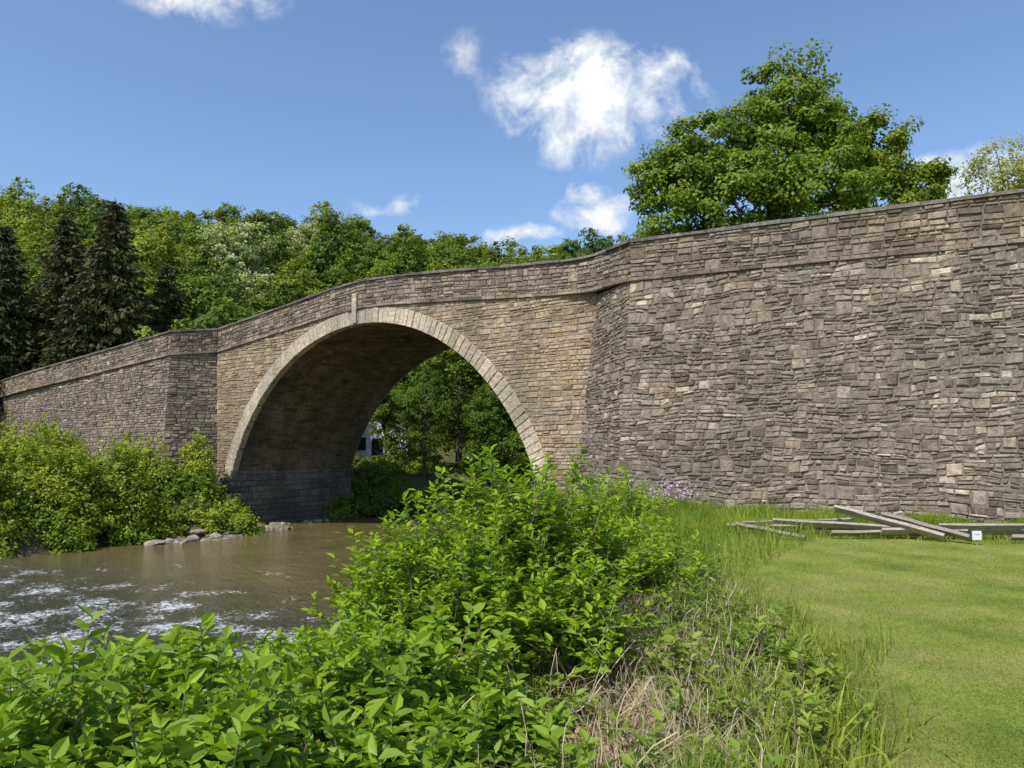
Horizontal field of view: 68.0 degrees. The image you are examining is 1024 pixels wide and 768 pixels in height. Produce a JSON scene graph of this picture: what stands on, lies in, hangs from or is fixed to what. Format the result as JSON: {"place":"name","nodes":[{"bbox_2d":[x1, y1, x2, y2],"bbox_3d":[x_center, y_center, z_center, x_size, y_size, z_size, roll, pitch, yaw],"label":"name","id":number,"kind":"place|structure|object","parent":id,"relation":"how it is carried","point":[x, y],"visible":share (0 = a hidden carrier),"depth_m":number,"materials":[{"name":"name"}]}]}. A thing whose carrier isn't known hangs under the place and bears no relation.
{"place":"outdoors","nodes":[
{"label":"outdoors","id":0,"kind":"place"},
{"bbox_2d":[0,513,487,695],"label":"river water","id":1,"kind":"structure","parent":0,"point":[257,587],"depth_m":20.32,"materials":[{"name":"brown liquid"}]},
{"bbox_2d":[0,299,1023,767],"bbox_3d":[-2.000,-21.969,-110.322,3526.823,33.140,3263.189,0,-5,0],"label":"ground","id":2,"kind":"structure","parent":0,"point":[416,481],"depth_m":7.64,"materials":[{"name":"green plant"}]},
{"bbox_2d":[0,198,192,442],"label":"pine grove","id":3,"kind":"object","parent":2,"relation":"on","point":[87,312],"visible":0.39,"depth_m":56.35,"materials":[{"name":"green plant"}]},
{"bbox_2d":[0,411,267,558],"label":"riverbank shrubs","id":4,"kind":"object","parent":2,"relation":"on","point":[74,485],"visible":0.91,"depth_m":29.43,"materials":[{"name":"green plant"}]},
{"bbox_2d":[0,588,597,767],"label":"dogwood shrub","id":5,"kind":"object","parent":2,"relation":"on","point":[90,717],"visible":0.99,"depth_m":3.41,"materials":[{"name":"green plant"}]},
{"bbox_2d":[144,491,460,544],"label":"riverbank rocks","id":6,"kind":"object","parent":2,"relation":"on","point":[193,537],"visible":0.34,"depth_m":31.26,"materials":[{"name":"grey stone"}]},
{"bbox_2d":[0,176,662,456],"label":"hillside forest","id":7,"kind":"object","parent":2,"relation":"on","point":[257,262],"visible":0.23,"depth_m":90.11,"materials":[{"name":"green plant"}]},
{"bbox_2d":[357,419,415,459],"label":"walls","id":8,"kind":"structure","parent":2,"relation":"on","point":[369,438],"depth_m":59.86,"materials":[{"name":"white paint"}]},
{"bbox_2d":[357,438,397,461],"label":"windows and door","id":9,"kind":"structure","parent":8,"relation":"attached to","point":[376,449],"depth_m":59.75,"materials":[{"name":"black glass"}]},
{"bbox_2d":[319,448,533,518],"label":"undergrowth beyond bridge","id":10,"kind":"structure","parent":2,"relation":"on","point":[369,502],"depth_m":43.51,"materials":[{"name":"green plant"}]},
{"bbox_2d":[356,349,534,487],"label":"riverside trees","id":11,"kind":"object","parent":2,"relation":"on","point":[416,394],"visible":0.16,"depth_m":46.04,"materials":[{"name":"green plant"}]},
{"bbox_2d":[192,465,727,736],"bbox_3d":[0.649,2.151,10.193,4.314,1.925,12.554,-2,-5,18],"label":"riverbank bush","id":12,"kind":"object","parent":2,"relation":"on","point":[652,568],"visible":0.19,"depth_m":7.91,"materials":[{"name":"green plant"}]},
{"bbox_2d":[325,443,682,697],"bbox_3d":[0.017,1.431,5.938,2.899,1.941,2.881,0,-5,0],"label":"honeysuckle bush","id":13,"kind":"object","parent":2,"relation":"on","point":[529,580],"visible":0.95,"depth_m":5.72,"materials":[{"name":"green plant"}]},
{"bbox_2d":[0,189,1023,523],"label":"stone arch bridge","id":14,"kind":"structure","parent":2,"relation":"on","point":[868,361],"depth_m":20.39,"materials":[{"name":"beige stone"}]},
{"bbox_2d":[281,628,773,767],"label":"leaf litter","id":15,"kind":"object","parent":2,"relation":"on","point":[587,710],"visible":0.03,"depth_m":4.72,"materials":[{"name":"beige plant"}]},
{"bbox_2d":[267,551,877,767],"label":"roadside weeds","id":16,"kind":"object","parent":2,"relation":"on","point":[679,654],"visible":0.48,"depth_m":4.55,"materials":[{"name":"green plant"}]},
{"bbox_2d":[148,496,1023,767],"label":"tall grass","id":17,"kind":"structure","parent":2,"relation":"on","point":[711,525],"depth_m":5.29,"materials":[{"name":"green plant"}]},
{"bbox_2d":[384,562,913,767],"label":"dry stems","id":18,"kind":"object","parent":2,"relation":"on","point":[615,749],"visible":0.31,"depth_m":4.39,"materials":[{"name":"plant"}]},
{"bbox_2d":[607,476,709,515],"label":"phlox flowers","id":19,"kind":"object","parent":2,"relation":"on","point":[681,497],"visible":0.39,"depth_m":18.38,"materials":[{"name":"purple plant"}]},
{"bbox_2d":[621,37,887,237],"bbox_3d":[11.522,-5.675,35.117,12.748,20.703,7.983,0,-5,0],"label":"maple tree","id":20,"kind":"object","parent":2,"relation":"on","point":[693,180],"visible":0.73,"depth_m":34.41,"materials":[{"name":"green plant"}]},
{"bbox_2d":[704,537,1023,767],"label":"lawn grass","id":21,"kind":"structure","parent":2,"relation":"on","point":[954,676],"depth_m":6.68,"materials":[{"name":"green plant"}]},
{"bbox_2d":[727,505,1023,541],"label":"weathered fence rail pile","id":22,"kind":"object","parent":2,"relation":"on","point":[893,524],"visible":0.8,"depth_m":13.82,"materials":[{"name":"grey wood"}]},
{"bbox_2d":[825,103,969,211],"bbox_3d":[18.491,-4.397,36.283,7.167,18.322,5.051,-2,-5,19],"label":"maple tree","id":23,"kind":"object","parent":2,"relation":"on","point":[902,188],"visible":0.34,"depth_m":36.01,"materials":[{"name":"green plant"}]},
{"bbox_2d":[972,531,981,544],"bbox_3d":[7.850,2.605,12.824,0.150,0.245,0.035,0,-5,0],"label":"notice sign","id":24,"kind":"object","parent":2,"relation":"on","point":[976,536],"visible":1,"depth_m":12.82,"materials":[{"name":"white"}]},
{"bbox_2d":[950,131,1023,196],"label":"locust tree","id":25,"kind":"object","parent":2,"relation":"on","point":[1004,177],"visible":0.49,"depth_m":46.78,"materials":[{"name":"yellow plant"}]},
{"bbox_2d":[0,0,1023,259],"label":"sky","id":26,"kind":"structure","parent":0,"point":[493,120],"materials":[{"name":"blue"}]}
]}

